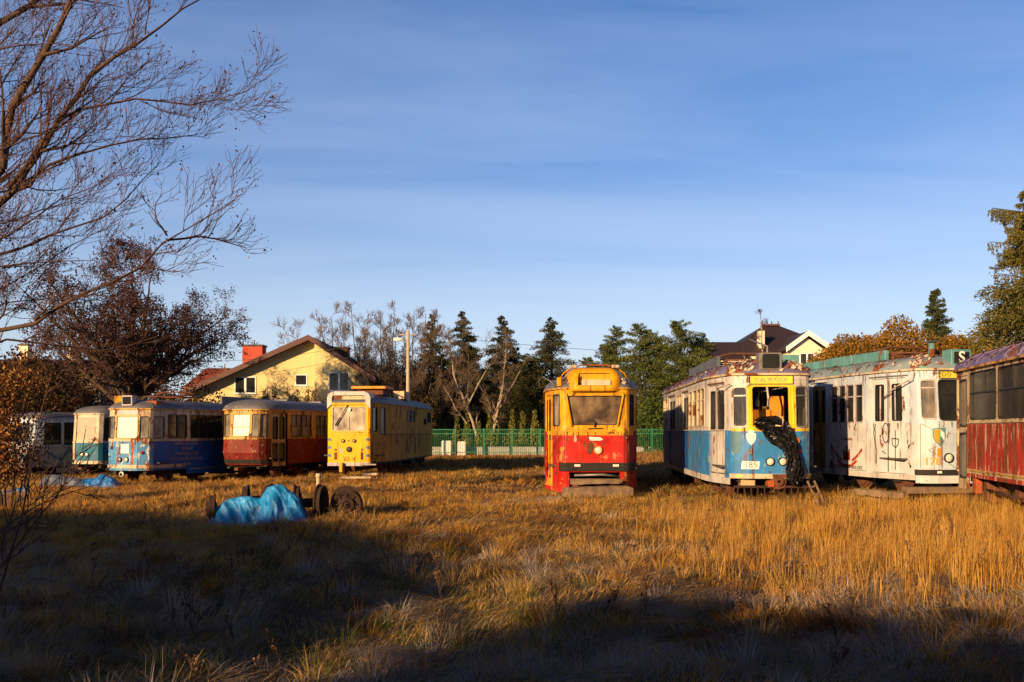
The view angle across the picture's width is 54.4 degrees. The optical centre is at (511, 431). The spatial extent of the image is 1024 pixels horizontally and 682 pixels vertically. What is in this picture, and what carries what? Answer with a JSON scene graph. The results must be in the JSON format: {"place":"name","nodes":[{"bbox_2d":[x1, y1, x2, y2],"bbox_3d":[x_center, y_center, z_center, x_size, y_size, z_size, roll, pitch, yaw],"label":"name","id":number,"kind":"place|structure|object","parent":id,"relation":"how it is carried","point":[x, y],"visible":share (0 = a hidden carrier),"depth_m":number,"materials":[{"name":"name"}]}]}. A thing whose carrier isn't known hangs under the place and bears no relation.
{"place":"outdoors","nodes":[
{"label":"outdoors","id":0,"kind":"place"},
{"bbox_2d":[0,342,127,405],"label":"house","id":1,"kind":"structure","parent":0,"point":[24,347],"depth_m":79.52,"materials":[{"name":"brown stone"}]},
{"bbox_2d":[183,364,230,388],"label":"house","id":2,"kind":"structure","parent":0,"point":[209,375],"depth_m":82.62,"materials":[{"name":"tile"}]},
{"bbox_2d":[0,454,1023,681],"bbox_3d":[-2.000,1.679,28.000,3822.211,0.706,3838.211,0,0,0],"label":"ground","id":3,"kind":"structure","parent":0,"point":[304,577],"depth_m":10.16,"materials":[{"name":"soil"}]},
{"bbox_2d":[0,335,60,509],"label":"brown shrub","id":4,"kind":"object","parent":3,"relation":"on","point":[6,462],"visible":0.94,"depth_m":23.88,"materials":[{"name":"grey plant"}]},
{"bbox_2d":[0,357,63,590],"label":"sapling","id":5,"kind":"object","parent":3,"relation":"on","point":[7,564],"visible":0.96,"depth_m":8.64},
{"bbox_2d":[0,348,74,413],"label":"thicket","id":6,"kind":"object","parent":3,"relation":"on","point":[52,381],"visible":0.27,"depth_m":53.73,"materials":[{"name":"brown plant"}]},
{"bbox_2d":[1,319,94,412],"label":"bare tree","id":7,"kind":"object","parent":3,"relation":"on","point":[75,402],"visible":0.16,"depth_m":58.35,"materials":[{"name":"brown plant"}]},
{"bbox_2d":[4,412,104,474],"bbox_3d":[-19.285,0.615,46.217,2.300,2.890,11.250,0,0,17],"label":"tram","id":8,"kind":"object","parent":3,"relation":"on","point":[63,432],"visible":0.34,"depth_m":42.35,"materials":[{"name":"white paint"}]},
{"bbox_2d":[0,429,110,568],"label":"sapling","id":9,"kind":"object","parent":3,"relation":"on","point":[42,512],"visible":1,"depth_m":8.41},
{"bbox_2d":[0,465,113,536],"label":"sapling","id":10,"kind":"object","parent":3,"relation":"on","point":[106,474],"visible":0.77,"depth_m":9.29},
{"bbox_2d":[38,475,85,485],"bbox_3d":[-14.809,1.619,32.950,1.701,0.373,0.903,0,0,0],"label":"grey tarpaulin","id":11,"kind":"object","parent":3,"relation":"on","point":[72,482],"visible":0.66,"depth_m":32.74,"materials":[{"name":"grey plastic"}]},
{"bbox_2d":[38,361,114,412],"bbox_3d":[-27.583,-1.258,62.131,7.888,6.403,3.500,0,0,0],"label":"thicket","id":12,"kind":"object","parent":3,"relation":"on","point":[97,391],"visible":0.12,"depth_m":61.67,"materials":[{"name":"brown plant"}]},
{"bbox_2d":[75,474,120,487],"bbox_3d":[-13.696,1.634,33.027,1.503,0.458,1.034,0,0,0],"label":"blue tarpaulin","id":13,"kind":"object","parent":3,"relation":"on","point":[111,481],"visible":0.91,"depth_m":32.79,"materials":[{"name":"blue plastic"}]},
{"bbox_2d":[72,396,141,475],"bbox_3d":[-16.127,0.195,45.909,2.260,3.430,10.850,0,0,17],"label":"tram","id":14,"kind":"object","parent":3,"relation":"on","point":[93,421],"visible":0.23,"depth_m":41.07,"materials":[{"name":"teal paint"}]},
{"bbox_2d":[0,234,257,401],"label":"bare tree","id":15,"kind":"object","parent":3,"relation":"on","point":[133,367],"visible":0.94,"depth_m":53.57,"materials":[{"name":"brown plant"}]},
{"bbox_2d":[0,0,292,355],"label":"bare tree","id":16,"kind":"object","parent":3,"relation":"on","point":[18,182],"visible":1,"depth_m":16.36,"materials":[{"name":"brown plant"}]},
{"bbox_2d":[146,382,224,402],"bbox_3d":[-22.335,-0.677,64.065,7.810,5.223,2.923,0,0,0],"label":"thicket","id":17,"kind":"object","parent":3,"relation":"on","point":[195,400],"visible":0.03,"depth_m":64.00,"materials":[{"name":"brown plant"}]},
{"bbox_2d":[108,392,286,482],"bbox_3d":[-11.886,0.205,39.956,2.300,3.349,12.040,0,0,14],"label":"tram","id":18,"kind":"object","parent":3,"relation":"on","point":[164,441],"visible":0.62,"depth_m":35.22,"materials":[{"name":"beige paint"}]},
{"bbox_2d":[205,494,219,519],"bbox_3d":[-4.928,1.412,18.100,1.240,0.556,0.556,0,0,-14],"label":"wheelset","id":19,"kind":"object","parent":3,"relation":"on","point":[211,505],"visible":0.36,"depth_m":17.77,"materials":[{"name":"brown metal"}]},
{"bbox_2d":[0,471,473,520],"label":"tall grass","id":20,"kind":"structure","parent":3,"relation":"on","point":[71,502],"depth_m":27.96,"materials":[{"name":"plant"}]},
{"bbox_2d":[209,484,308,525],"bbox_3d":[-4.536,1.313,17.946,1.901,0.726,1.160,0,0,0],"label":"blue tarpaulin","id":21,"kind":"object","parent":3,"relation":"on","point":[274,500],"visible":0.91,"depth_m":17.74,"materials":[{"name":"blue plastic"}]},
{"bbox_2d":[241,484,301,498],"bbox_3d":[-4.832,1.379,20.000,1.240,0.616,0.616,0,0,-8],"label":"wheelset","id":22,"kind":"object","parent":3,"relation":"on","point":[246,490],"visible":0.36,"depth_m":19.87,"materials":[{"name":"brown metal"}]},
{"bbox_2d":[180,335,381,402],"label":"house","id":23,"kind":"structure","parent":3,"relation":"on","point":[326,378],"depth_m":70.00,"materials":[{"name":"beige paint"}]},
{"bbox_2d":[234,377,255,393],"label":"window","id":24,"kind":"structure","parent":23,"relation":"in","point":[242,385],"depth_m":69.98,"materials":[{"name":"white glass"}]},
{"bbox_2d":[295,374,306,385],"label":"window","id":25,"kind":"structure","parent":23,"relation":"in","point":[300,379],"depth_m":69.98,"materials":[{"name":"white glass"}]},
{"bbox_2d":[327,372,349,391],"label":"window","id":26,"kind":"structure","parent":23,"relation":"in","point":[336,381],"depth_m":69.49,"materials":[{"name":"grey glass"}]},
{"bbox_2d":[258,381,318,401],"bbox_3d":[-14.236,-0.611,60.772,4.395,4.947,3.188,0,0,22],"label":"bare shrub","id":27,"kind":"object","parent":3,"relation":"on","point":[275,394],"visible":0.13,"depth_m":60.99,"materials":[{"name":"brown plant"}]},
{"bbox_2d":[222,399,358,476],"bbox_3d":[-8.687,0.245,41.214,2.370,3.010,10.365,0,0,15],"label":"tram trailer","id":28,"kind":"object","parent":3,"relation":"on","point":[268,436],"visible":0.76,"depth_m":37.26,"materials":[{"name":"red paint"}]},
{"bbox_2d":[261,484,328,517],"bbox_3d":[-4.008,1.321,18.400,1.240,0.696,0.696,0,0,6],"label":"wheelset","id":29,"kind":"object","parent":3,"relation":"on","point":[318,502],"visible":0.46,"depth_m":18.23,"materials":[{"name":"brown metal"}]},
{"bbox_2d":[282,384,326,401],"bbox_3d":[-12.206,-0.509,60.138,3.322,4.744,2.930,0,0,27],"label":"bare shrub","id":30,"kind":"object","parent":3,"relation":"on","point":[308,398],"visible":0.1,"depth_m":59.96,"materials":[{"name":"brown plant"}]},
{"bbox_2d":[0,451,664,475],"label":"matted grass","id":31,"kind":"structure","parent":3,"relation":"on","point":[521,466],"depth_m":46.77,"materials":[{"name":"brown plant"}]},
{"bbox_2d":[271,301,405,379],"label":"bare tree","id":32,"kind":"object","parent":3,"relation":"on","point":[344,340],"visible":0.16,"depth_m":73.92,"materials":[{"name":"brown plant"}]},
{"bbox_2d":[330,485,362,516],"bbox_3d":[-3.153,1.357,18.950,0.596,0.596,1.240,0,0,-10],"label":"wheelset","id":33,"kind":"object","parent":3,"relation":"on","point":[348,498],"visible":0.92,"depth_m":18.43,"materials":[{"name":"brown metal"}]},
{"bbox_2d":[339,476,372,478],"bbox_3d":[-5.062,1.498,32.300,1.072,0.085,0.223,-1,0,11],"label":"plank","id":34,"kind":"object","parent":3,"relation":"on","point":[354,477],"visible":0.95,"depth_m":32.22,"materials":[{"name":"brown wood"}]},
{"bbox_2d":[310,301,425,387],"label":"bare tree","id":35,"kind":"object","parent":3,"relation":"on","point":[345,328],"visible":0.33,"depth_m":71.91,"materials":[{"name":"brown plant"}]},
{"bbox_2d":[324,386,432,474],"bbox_3d":[-5.215,-0.020,41.414,2.350,3.280,13.230,0,0,4],"label":"work tram","id":36,"kind":"object","parent":3,"relation":"on","point":[380,428],"visible":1,"depth_m":35.86,"materials":[{"name":"yellow paint"}]},
{"bbox_2d":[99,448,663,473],"bbox_3d":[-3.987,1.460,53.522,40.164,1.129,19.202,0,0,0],"label":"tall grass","id":37,"kind":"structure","parent":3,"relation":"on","point":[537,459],"depth_m":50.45,"materials":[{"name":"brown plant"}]},
{"bbox_2d":[335,300,450,400],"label":"bare tree","id":38,"kind":"object","parent":3,"relation":"on","point":[416,385],"visible":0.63,"depth_m":69.89,"materials":[{"name":"brown plant"}]},
{"bbox_2d":[379,350,422,390],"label":"thicket","id":39,"kind":"object","parent":3,"relation":"on","point":[414,368],"visible":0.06,"depth_m":76.49,"materials":[{"name":"brown plant"}]},
{"bbox_2d":[393,330,415,391],"bbox_3d":[-6.466,-2.138,60.000,1.400,7.876,0.280,0,0,0],"label":"street lamp","id":40,"kind":"object","parent":3,"relation":"on","point":[398,339],"visible":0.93,"depth_m":59.93,"materials":[{"name":"concrete"}]},
{"bbox_2d":[416,333,755,355],"bbox_3d":[6.255,-5.540,65.000,26.039,0.713,0.020,0,0,-23],"label":"overhead wire","id":41,"kind":"object","parent":40,"relation":"attached to","point":[589,349],"visible":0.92,"depth_m":64.45,"materials":[{"name":"black metal"}]},
{"bbox_2d":[401,387,440,446],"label":"thicket","id":42,"kind":"object","parent":3,"relation":"on","point":[417,396],"visible":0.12,"depth_m":66.66,"materials":[{"name":"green plant"}]},
{"bbox_2d":[361,306,493,431],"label":"bare tree","id":43,"kind":"object","parent":3,"relation":"on","point":[443,406],"visible":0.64,"depth_m":70.94,"materials":[{"name":"brown plant"}]},
{"bbox_2d":[432,417,441,446],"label":"thuja shrub","id":44,"kind":"object","parent":3,"relation":"on","point":[438,422],"visible":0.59,"depth_m":67.87,"materials":[{"name":"green plant"}]},
{"bbox_2d":[413,314,463,425],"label":"spruce tree","id":45,"kind":"object","parent":3,"relation":"on","point":[438,347],"visible":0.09,"depth_m":79.73,"materials":[{"name":"green plant"}]},
{"bbox_2d":[440,423,449,446],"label":"thuja shrub","id":46,"kind":"object","parent":3,"relation":"on","point":[444,437],"visible":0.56,"depth_m":67.88,"materials":[{"name":"green plant"}]},
{"bbox_2d":[441,441,451,455],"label":"concrete block","id":47,"kind":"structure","parent":3,"relation":"on","point":[446,446],"depth_m":65.38,"materials":[{"name":"grey concrete"}]},
{"bbox_2d":[418,351,481,439],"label":"spruce tree","id":48,"kind":"object","parent":3,"relation":"on","point":[445,362],"visible":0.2,"depth_m":75.72,"materials":[{"name":"green plant"}]},
{"bbox_2d":[433,414,472,445],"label":"thicket","id":49,"kind":"object","parent":3,"relation":"on","point":[452,418],"visible":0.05,"depth_m":73.59,"materials":[{"name":"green plant"}]},
{"bbox_2d":[451,415,462,446],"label":"thuja shrub","id":50,"kind":"object","parent":3,"relation":"on","point":[457,426],"visible":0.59,"depth_m":67.88,"materials":[{"name":"green plant"}]},
{"bbox_2d":[457,441,465,455],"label":"concrete block","id":51,"kind":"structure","parent":3,"relation":"on","point":[461,446],"depth_m":65.38,"materials":[{"name":"grey concrete"}]},
{"bbox_2d":[445,311,482,426],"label":"spruce tree","id":52,"kind":"object","parent":3,"relation":"on","point":[471,353],"visible":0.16,"depth_m":81.76,"materials":[{"name":"green plant"}]},
{"bbox_2d":[462,413,472,446],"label":"thuja shrub","id":53,"kind":"object","parent":3,"relation":"on","point":[467,438],"visible":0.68,"depth_m":67.87,"materials":[{"name":"green plant"}]},
{"bbox_2d":[3,461,933,498],"bbox_3d":[0.127,1.581,36.540,51.856,0.829,19.706,0,0,0],"label":"grass thatch","id":54,"kind":"object","parent":3,"relation":"on","point":[367,480],"depth_m":34.49,"materials":[{"name":"brown plant"}]},
{"bbox_2d":[439,326,502,446],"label":"birch tree","id":55,"kind":"object","parent":3,"relation":"on","point":[464,399],"visible":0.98,"depth_m":67.65,"materials":[{"name":"brown plant"}]},
{"bbox_2d":[446,369,509,445],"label":"spruce tree","id":56,"kind":"object","parent":3,"relation":"on","point":[494,389],"visible":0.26,"depth_m":77.46,"materials":[{"name":"green plant"}]},
{"bbox_2d":[472,421,485,446],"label":"thuja shrub","id":57,"kind":"object","parent":3,"relation":"on","point":[477,437],"visible":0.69,"depth_m":67.85,"materials":[{"name":"green plant"}]},
{"bbox_2d":[485,411,495,446],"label":"thuja shrub","id":58,"kind":"object","parent":3,"relation":"on","point":[489,437],"visible":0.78,"depth_m":67.86,"materials":[{"name":"green plant"}]},
{"bbox_2d":[0,462,983,512],"bbox_3d":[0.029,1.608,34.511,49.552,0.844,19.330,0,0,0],"label":"matted grass","id":59,"kind":"structure","parent":3,"relation":"on","point":[456,480],"depth_m":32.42,"materials":[{"name":"plant"}]},
{"bbox_2d":[495,410,506,446],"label":"thuja shrub","id":60,"kind":"object","parent":3,"relation":"on","point":[500,442],"visible":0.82,"depth_m":67.84,"materials":[{"name":"green plant"}]},
{"bbox_2d":[471,315,531,432],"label":"spruce tree","id":61,"kind":"object","parent":3,"relation":"on","point":[498,339],"visible":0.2,"depth_m":79.75,"materials":[{"name":"green plant"}]},
{"bbox_2d":[471,327,534,444],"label":"birch tree","id":62,"kind":"object","parent":3,"relation":"on","point":[503,387],"visible":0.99,"depth_m":68.02,"materials":[{"name":"brown plant"}]},
{"bbox_2d":[0,485,1021,681],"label":"dry weeds","id":63,"kind":"object","parent":3,"relation":"on","point":[438,584],"visible":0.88,"depth_m":9.39,"materials":[{"name":"brown plant"}]},
{"bbox_2d":[0,482,1023,672],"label":"weed seedheads","id":64,"kind":"object","parent":63,"relation":"on","point":[273,647],"visible":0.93,"depth_m":9.18,"materials":[{"name":"brown plant"}]},
{"bbox_2d":[0,570,1023,681],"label":"matted grass","id":65,"kind":"structure","parent":3,"relation":"on","point":[536,657],"depth_m":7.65,"materials":[{"name":"brown plant"}]},
{"bbox_2d":[0,482,1023,565],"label":"grass tufts","id":66,"kind":"object","parent":3,"relation":"on","point":[204,516],"visible":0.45,"depth_m":16.53,"materials":[{"name":"beige plant"}]},
{"bbox_2d":[0,530,1023,681],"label":"grass tufts","id":67,"kind":"object","parent":3,"relation":"on","point":[514,588],"visible":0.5,"depth_m":8.17,"materials":[{"name":"beige plant"}]},
{"bbox_2d":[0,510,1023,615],"bbox_3d":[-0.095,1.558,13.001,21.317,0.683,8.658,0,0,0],"label":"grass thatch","id":68,"kind":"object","parent":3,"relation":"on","point":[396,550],"depth_m":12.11,"materials":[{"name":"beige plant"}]},
{"bbox_2d":[506,409,518,446],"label":"thuja shrub","id":69,"kind":"object","parent":3,"relation":"on","point":[512,425],"visible":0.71,"depth_m":67.87,"materials":[{"name":"green plant"}]},
{"bbox_2d":[479,353,548,443],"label":"spruce tree","id":70,"kind":"object","parent":3,"relation":"on","point":[524,396],"visible":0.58,"depth_m":75.48,"materials":[{"name":"green plant"}]},
{"bbox_2d":[497,347,539,401],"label":"spruce tree","id":71,"kind":"object","parent":3,"relation":"on","point":[515,351],"visible":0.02,"depth_m":81.89,"materials":[{"name":"green plant"}]},
{"bbox_2d":[517,411,529,446],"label":"thuja shrub","id":72,"kind":"object","parent":3,"relation":"on","point":[523,441],"visible":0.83,"depth_m":67.87,"materials":[{"name":"green plant"}]},
{"bbox_2d":[528,409,541,446],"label":"thuja shrub","id":73,"kind":"object","parent":3,"relation":"on","point":[533,442],"visible":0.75,"depth_m":67.88,"materials":[{"name":"green plant"}]},
{"bbox_2d":[432,432,645,446],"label":"garden hedge","id":74,"kind":"object","parent":3,"relation":"on","point":[542,437],"visible":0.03,"depth_m":70.55,"materials":[{"name":"green plant"}]},
{"bbox_2d":[432,447,653,455],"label":"wall","id":75,"kind":"structure","parent":3,"relation":"on","point":[503,449],"depth_m":66.40,"materials":[{"name":"grey concrete"}]},
{"bbox_2d":[513,317,579,438],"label":"spruce tree","id":76,"kind":"object","parent":3,"relation":"on","point":[546,358],"visible":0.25,"depth_m":77.74,"materials":[{"name":"green plant"}]},
{"bbox_2d":[432,428,663,455],"bbox_3d":[0.000,0.760,64.000,28.880,1.880,0.080,0,0,0],"label":"metal fence","id":77,"kind":"object","parent":3,"relation":"on","point":[651,433],"visible":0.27,"depth_m":63.98,"materials":[{"name":"green metal"}]},
{"bbox_2d":[570,356,595,369],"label":"pine tree","id":78,"kind":"object","parent":3,"relation":"on","point":[587,361],"visible":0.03,"depth_m":85.87,"materials":[{"name":"green plant"}]},
{"bbox_2d":[538,364,638,491],"bbox_3d":[2.159,-0.034,31.024,2.655,3.228,13.650,0,0,2],"label":"tram","id":79,"kind":"object","parent":3,"relation":"on","point":[590,422],"visible":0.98,"depth_m":24.36,"materials":[{"name":"yellow paint"}]},
{"bbox_2d":[562,485,632,497],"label":"timber beam","id":80,"kind":"structure","parent":3,"relation":"on","point":[587,491],"depth_m":23.68,"materials":[{"name":"brown wood"}]},
{"bbox_2d":[570,479,621,484],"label":"timber beam","id":81,"kind":"structure","parent":80,"relation":"on","point":[596,481],"depth_m":24.09,"materials":[{"name":"brown wood"}]},
{"bbox_2d":[592,325,644,442],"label":"pine tree","id":82,"kind":"object","parent":3,"relation":"on","point":[610,347],"visible":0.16,"depth_m":79.70,"materials":[{"name":"green plant"}]},
{"bbox_2d":[607,322,670,446],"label":"pine tree","id":83,"kind":"object","parent":3,"relation":"on","point":[646,341],"visible":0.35,"depth_m":77.44,"materials":[{"name":"green plant"}]},
{"bbox_2d":[637,395,663,451],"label":"thuja tree","id":84,"kind":"object","parent":3,"relation":"on","point":[654,417],"visible":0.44,"depth_m":65.57,"materials":[{"name":"green plant"}]},
{"bbox_2d":[641,336,683,397],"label":"pine tree","id":85,"kind":"object","parent":3,"relation":"on","point":[662,358],"visible":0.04,"depth_m":81.66,"materials":[{"name":"green plant"}]},
{"bbox_2d":[637,319,713,445],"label":"pine tree","id":86,"kind":"object","parent":3,"relation":"on","point":[676,355],"visible":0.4,"depth_m":76.32,"materials":[{"name":"green plant"}]},
{"bbox_2d":[685,332,718,375],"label":"pine tree","id":87,"kind":"object","parent":3,"relation":"on","point":[703,340],"visible":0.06,"depth_m":79.87,"materials":[{"name":"green plant"}]},
{"bbox_2d":[662,338,815,498],"bbox_3d":[5.803,-0.279,27.294,2.395,3.579,13.095,0,0,3],"label":"articulated tram","id":88,"kind":"object","parent":3,"relation":"on","point":[744,424],"visible":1,"depth_m":21.34,"materials":[{"name":"white paint"}]},
{"bbox_2d":[689,321,828,365],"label":"house","id":89,"kind":"structure","parent":3,"relation":"on","point":[804,346],"depth_m":88.71,"materials":[{"name":"paint"}]},
{"bbox_2d":[800,353,813,364],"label":"window","id":90,"kind":"structure","parent":89,"relation":"in","point":[803,356],"depth_m":86.00,"materials":[{"name":"white glass"}]},
{"bbox_2d":[806,481,824,504],"bbox_3d":[6.198,1.238,20.316,0.166,0.540,0.055,-22,-8,0],"label":"broken ladder","id":91,"kind":"object","parent":3,"relation":"on","point":[818,490],"visible":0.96,"depth_m":20.30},
{"bbox_2d":[609,485,1023,614],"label":"tall grass","id":92,"kind":"structure","parent":3,"relation":"on","point":[821,523],"depth_m":12.68,"materials":[{"name":"beige plant"}]},
{"bbox_2d":[806,348,828,362],"bbox_3d":[16.343,-1.374,51.968,4.274,6.170,2.970,0,0,0],"label":"thuja tree","id":93,"kind":"object","parent":3,"relation":"on","point":[817,358],"visible":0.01,"depth_m":51.81,"materials":[{"name":"orange plant"}]},
{"bbox_2d":[820,332,876,360],"bbox_3d":[17.321,-1.683,50.971,4.114,6.804,3.481,0,0,24],"label":"thuja tree","id":94,"kind":"object","parent":3,"relation":"on","point":[837,348],"visible":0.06,"depth_m":50.48,"materials":[{"name":"orange plant"}]},
{"bbox_2d":[699,486,1014,508],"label":"tall grass","id":95,"kind":"structure","parent":3,"relation":"on","point":[833,496],"depth_m":21.23,"materials":[{"name":"plant"}]},
{"bbox_2d":[852,332,897,357],"bbox_3d":[18.264,-1.633,49.979,4.564,6.738,3.303,0,0,21],"label":"thuja tree","id":96,"kind":"object","parent":3,"relation":"on","point":[878,340],"visible":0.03,"depth_m":49.73,"materials":[{"name":"orange plant"}]},
{"bbox_2d":[853,488,907,498],"bbox_3d":[7.735,1.306,20.949,0.203,0.148,1.288,0,1,-31],"label":"plank","id":97,"kind":"object","parent":3,"relation":"on","point":[865,492],"visible":0.92,"depth_m":20.84,"materials":[{"name":"brown wood"}]},
{"bbox_2d":[804,341,983,493],"bbox_3d":[8.906,-0.300,24.256,2.388,3.300,6.707,0,0,-9],"label":"articulated tram","id":98,"kind":"object","parent":3,"relation":"on","point":[879,416],"visible":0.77,"depth_m":21.98,"materials":[{"name":"white paint"}]},
{"bbox_2d":[874,314,922,357],"bbox_3d":[20.020,-2.190,50.821,4.376,7.814,3.833,0,0,0],"label":"thuja tree","id":99,"kind":"object","parent":3,"relation":"on","point":[891,331],"visible":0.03,"depth_m":50.97,"materials":[{"name":"orange plant"}]},
{"bbox_2d":[894,325,944,358],"bbox_3d":[20.992,-1.808,50.043,4.273,7.043,3.352,0,0,0],"label":"thuja tree","id":100,"kind":"object","parent":3,"relation":"on","point":[921,336],"visible":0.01,"depth_m":49.63,"materials":[{"name":"orange plant"}]},
{"bbox_2d":[918,288,954,343],"bbox_3d":[27.538,-3.713,63.642,5.790,11.028,5.751,0,0,0],"label":"spruce tree","id":101,"kind":"object","parent":3,"relation":"on","point":[935,313],"visible":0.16,"depth_m":63.83,"materials":[{"name":"green plant"}]},
{"bbox_2d":[934,333,978,354],"bbox_3d":[21.966,-1.629,49.988,3.938,6.691,3.131,0,0,0],"label":"thuja tree","id":102,"kind":"object","parent":3,"relation":"on","point":[951,341],"visible":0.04,"depth_m":49.57,"materials":[{"name":"orange plant"}]},
{"bbox_2d":[953,342,1023,506],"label":"tram trailer","id":103,"kind":"object","parent":3,"relation":"on","point":[990,420],"visible":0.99,"depth_m":17.34,"materials":[{"name":"red paint"}]},
{"bbox_2d":[958,190,1023,355],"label":"spruce tree","id":104,"kind":"object","parent":3,"relation":"on","point":[1004,322],"visible":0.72,"depth_m":37.86,"materials":[{"name":"green plant"}]},
{"bbox_2d":[0,478,1023,544],"bbox_3d":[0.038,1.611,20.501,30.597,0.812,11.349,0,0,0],"label":"matted grass","id":105,"kind":"structure","parent":0,"point":[524,496],"depth_m":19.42,"materials":[{"name":"beige plant"}]},
{"bbox_2d":[0,0,1023,401],"label":"sky","id":106,"kind":"structure","parent":0,"point":[826,168],"materials":[{"name":"blue"}]},
{"bbox_2d":[741,308,781,358],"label":"antenna","id":107,"kind":"object","parent":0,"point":[761,335],"visible":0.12,"depth_m":65.99,"materials":[{"name":"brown metal"}]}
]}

